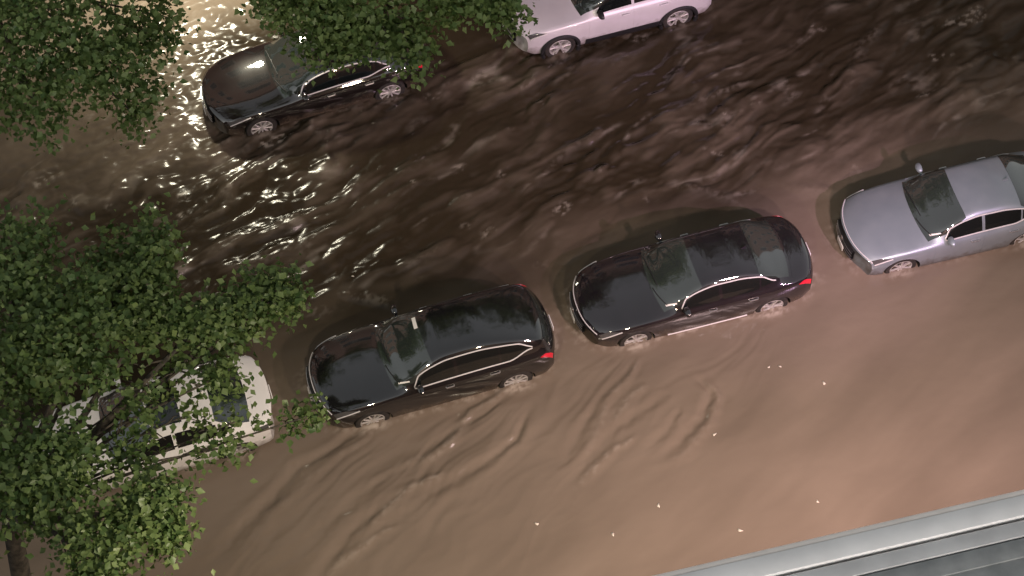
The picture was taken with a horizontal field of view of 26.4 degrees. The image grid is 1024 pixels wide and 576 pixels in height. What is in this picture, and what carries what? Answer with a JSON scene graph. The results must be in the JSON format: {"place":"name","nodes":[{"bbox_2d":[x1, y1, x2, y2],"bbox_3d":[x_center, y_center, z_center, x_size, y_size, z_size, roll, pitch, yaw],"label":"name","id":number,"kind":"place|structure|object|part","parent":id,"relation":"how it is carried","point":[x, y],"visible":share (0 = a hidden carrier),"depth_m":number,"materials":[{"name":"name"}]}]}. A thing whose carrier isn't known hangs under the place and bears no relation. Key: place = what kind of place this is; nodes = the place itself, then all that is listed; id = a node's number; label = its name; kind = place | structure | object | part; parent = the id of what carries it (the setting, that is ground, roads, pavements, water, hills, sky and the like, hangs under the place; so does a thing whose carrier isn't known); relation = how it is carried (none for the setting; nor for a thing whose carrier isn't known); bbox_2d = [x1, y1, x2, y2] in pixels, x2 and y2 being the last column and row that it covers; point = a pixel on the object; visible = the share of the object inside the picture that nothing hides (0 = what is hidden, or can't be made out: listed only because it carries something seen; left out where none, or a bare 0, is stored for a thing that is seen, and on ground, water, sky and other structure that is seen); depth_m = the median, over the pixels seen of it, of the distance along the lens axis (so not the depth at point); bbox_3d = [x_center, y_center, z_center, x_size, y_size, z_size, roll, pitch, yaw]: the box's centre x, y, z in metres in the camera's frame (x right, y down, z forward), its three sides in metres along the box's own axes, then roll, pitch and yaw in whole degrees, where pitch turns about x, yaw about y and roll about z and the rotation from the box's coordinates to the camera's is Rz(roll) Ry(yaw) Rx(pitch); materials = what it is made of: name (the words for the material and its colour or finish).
{"place":"outdoors","nodes":[
{"label":"outdoors","id":0,"kind":"place"},
{"bbox_2d":[0,0,1023,575],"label":"flood water","id":1,"kind":"structure","parent":0,"point":[486,162],"depth_m":44.24,"materials":[{"name":"brown liquid"}]},
{"label":"ground","id":2,"kind":"structure","parent":0,"visible":0},
{"bbox_2d":[0,0,200,156],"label":"street tree","id":3,"kind":"object","parent":2,"relation":"on","point":[25,16],"visible":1,"depth_m":38.87,"materials":[{"name":"green plant"}]},
{"bbox_2d":[35,356,273,498],"bbox_3d":[-6.904,2.622,41.823,4.705,1.454,2.120,-15,59,-9],"label":"parked car","id":4,"kind":"object","parent":2,"relation":"on","point":[262,390],"visible":0.22,"depth_m":41.49,"materials":[{"name":"white paint"}]},
{"bbox_3d":[-6.829,3.418,41.406,1.067,0.643,0.116,-14,59,-9],"label":"door","id":5,"kind":"part","parent":4,"relation":"part of","materials":[{"name":"white paint"}]},
{"bbox_3d":[-6.762,3.016,41.088,0.782,0.342,0.185,-15,59,-9],"label":"side window","id":6,"kind":"part","parent":4,"relation":"part of","materials":[{"name":"black glass"}]},
{"bbox_3d":[-5.963,2.782,41.204,0.778,0.301,0.181,-15,59,-9],"label":"side window","id":7,"kind":"part","parent":4,"relation":"part of","materials":[{"name":"black glass"}]},
{"bbox_3d":[-5.899,3.165,41.543,0.864,0.663,0.123,-15,59,-9],"label":"door","id":8,"kind":"part","parent":4,"relation":"part of","materials":[{"name":"white paint"}]},
{"bbox_3d":[-5.481,1.976,41.660,0.703,0.333,1.423,-15,59,-9],"label":"rear window","id":9,"kind":"part","parent":4,"relation":"part of","materials":[{"name":"grey glass"}]},
{"bbox_2d":[0,182,339,575],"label":"street tree","id":10,"kind":"object","parent":2,"relation":"on","point":[30,482],"visible":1,"depth_m":35.92,"materials":[{"name":"green plant"}]},
{"bbox_2d":[201,8,423,135],"bbox_3d":[-4.236,-4.669,46.332,4.867,1.454,2.120,-17,59,-10],"label":"parked car","id":11,"kind":"object","parent":2,"relation":"on","point":[258,88],"visible":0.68,"depth_m":45.83,"materials":[{"name":"black paint"}]},
{"bbox_3d":[-4.132,-3.871,45.914,1.067,0.643,0.128,-16,59,-10],"label":"door","id":12,"kind":"part","parent":11,"relation":"part of","materials":[{"name":"black paint"}]},
{"bbox_3d":[-4.073,-4.279,45.599,0.782,0.342,0.185,-17,59,-10],"label":"side window","id":13,"kind":"part","parent":11,"relation":"part of","materials":[{"name":"black glass"}]},
{"bbox_3d":[-3.281,-4.532,45.727,0.778,0.301,0.181,-17,59,-10],"label":"side window","id":14,"kind":"part","parent":11,"relation":"part of","materials":[{"name":"black glass"}]},
{"bbox_3d":[-3.213,-4.151,46.067,0.864,0.663,0.123,-17,59,-10],"label":"door","id":15,"kind":"part","parent":11,"relation":"part of","materials":[{"name":"black paint"}]},
{"bbox_3d":[-2.740,-4.687,45.822,0.310,0.194,0.126,-17,59,-10],"label":"side window","id":16,"kind":"part","parent":11,"relation":"part of","materials":[{"name":"black glass"}]},
{"bbox_3d":[-2.825,-5.349,46.191,0.703,0.333,1.423,-17,59,-10],"label":"rear window","id":17,"kind":"part","parent":11,"relation":"part of","materials":[{"name":"black glass"}]},
{"bbox_2d":[234,0,537,93],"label":"street tree","id":18,"kind":"object","parent":2,"relation":"on","point":[342,22],"visible":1,"depth_m":39.87,"materials":[{"name":"green plant"}]},
{"bbox_2d":[306,284,554,427],"bbox_3d":[-1.587,1.256,42.569,4.958,1.620,2.138,-15,59,-9],"label":"parked car","id":19,"kind":"object","parent":2,"relation":"on","point":[464,346],"visible":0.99,"depth_m":42.07,"materials":[{"name":"black paint"}]},
{"bbox_3d":[-1.546,2.082,42.161,1.094,0.705,0.129,-14,59,-9],"label":"door","id":20,"kind":"part","parent":19,"relation":"part of","materials":[{"name":"black paint"}]},
{"bbox_3d":[-1.499,1.641,41.791,0.818,0.401,0.200,-15,59,-9],"label":"side window","id":21,"kind":"part","parent":19,"relation":"part of","materials":[{"name":"black glass"}]},
{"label":"side window","id":22,"kind":"part","parent":19,"relation":"part of","materials":[{"name":"black glass"}]},
{"bbox_3d":[-0.568,1.816,42.305,0.941,0.729,0.124,-15,59,-9],"label":"door","id":23,"kind":"part","parent":19,"relation":"part of","materials":[{"name":"black paint"}]},
{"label":"side window","id":24,"kind":"part","parent":19,"relation":"part of","materials":[{"name":"black glass"}]},
{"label":"rear window","id":25,"kind":"part","parent":19,"relation":"part of","materials":[{"name":"black glass"}]},
{"bbox_2d":[501,0,710,58],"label":"parked car","id":26,"kind":"object","parent":2,"relation":"on","point":[567,25],"visible":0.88,"depth_m":46.72,"materials":[{"name":"silver metal"}]},
{"bbox_3d":[2.105,-5.668,46.853,1.037,0.766,0.128,-14,59,-8],"label":"door","id":27,"kind":"part","parent":26,"relation":"part of","materials":[{"name":"silver metal"}]},
{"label":"side window","id":28,"kind":"part","parent":26,"relation":"part of","materials":[{"name":"black glass"}]},
{"bbox_3d":[3.034,-5.916,46.989,0.893,0.782,0.123,-15,59,-9],"label":"door","id":29,"kind":"part","parent":26,"relation":"part of","materials":[{"name":"silver metal"}]},
{"bbox_2d":[569,216,812,346],"bbox_3d":[3.581,-0.203,43.571,4.967,1.454,2.120,-14,59,-8],"label":"parked car","id":30,"kind":"object","parent":2,"relation":"on","point":[711,276],"visible":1,"depth_m":43.13,"materials":[{"name":"black paint"}]},
{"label":"door","id":31,"kind":"part","parent":30,"relation":"part of","materials":[{"name":"black paint"}]},
{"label":"side window","id":32,"kind":"part","parent":30,"relation":"part of","materials":[{"name":"black glass"}]},
{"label":"side window","id":33,"kind":"part","parent":30,"relation":"part of","materials":[{"name":"black glass"}]},
{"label":"door","id":34,"kind":"part","parent":30,"relation":"part of","materials":[{"name":"black paint"}]},
{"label":"rear window","id":35,"kind":"part","parent":30,"relation":"part of","materials":[{"name":"grey glass"}]},
{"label":"side window","id":36,"kind":"part","parent":30,"relation":"part of","materials":[{"name":"black glass"}]},
{"bbox_2d":[653,490,1023,575],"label":"building","id":37,"kind":"structure","parent":2,"relation":"on","point":[983,537],"depth_m":31.37,"materials":[{"name":"metal"}]},
{"bbox_2d":[836,151,1023,274],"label":"parked car","id":38,"kind":"object","parent":2,"relation":"on","point":[941,214],"visible":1,"depth_m":43.94,"materials":[{"name":"silver metal"}]},
{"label":"door","id":39,"kind":"part","parent":38,"relation":"part of","materials":[{"name":"silver metal"}]},
{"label":"side window","id":40,"kind":"part","parent":38,"relation":"part of","materials":[{"name":"black glass"}]},
{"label":"door","id":41,"kind":"part","parent":38,"relation":"part of","materials":[{"name":"silver metal"}]},
{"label":"side window","id":42,"kind":"part","parent":38,"relation":"part of","materials":[{"name":"black glass"}]},
{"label":"rear window","id":43,"kind":"part","parent":38,"relation":"part of","materials":[{"name":"grey glass"}]}
]}

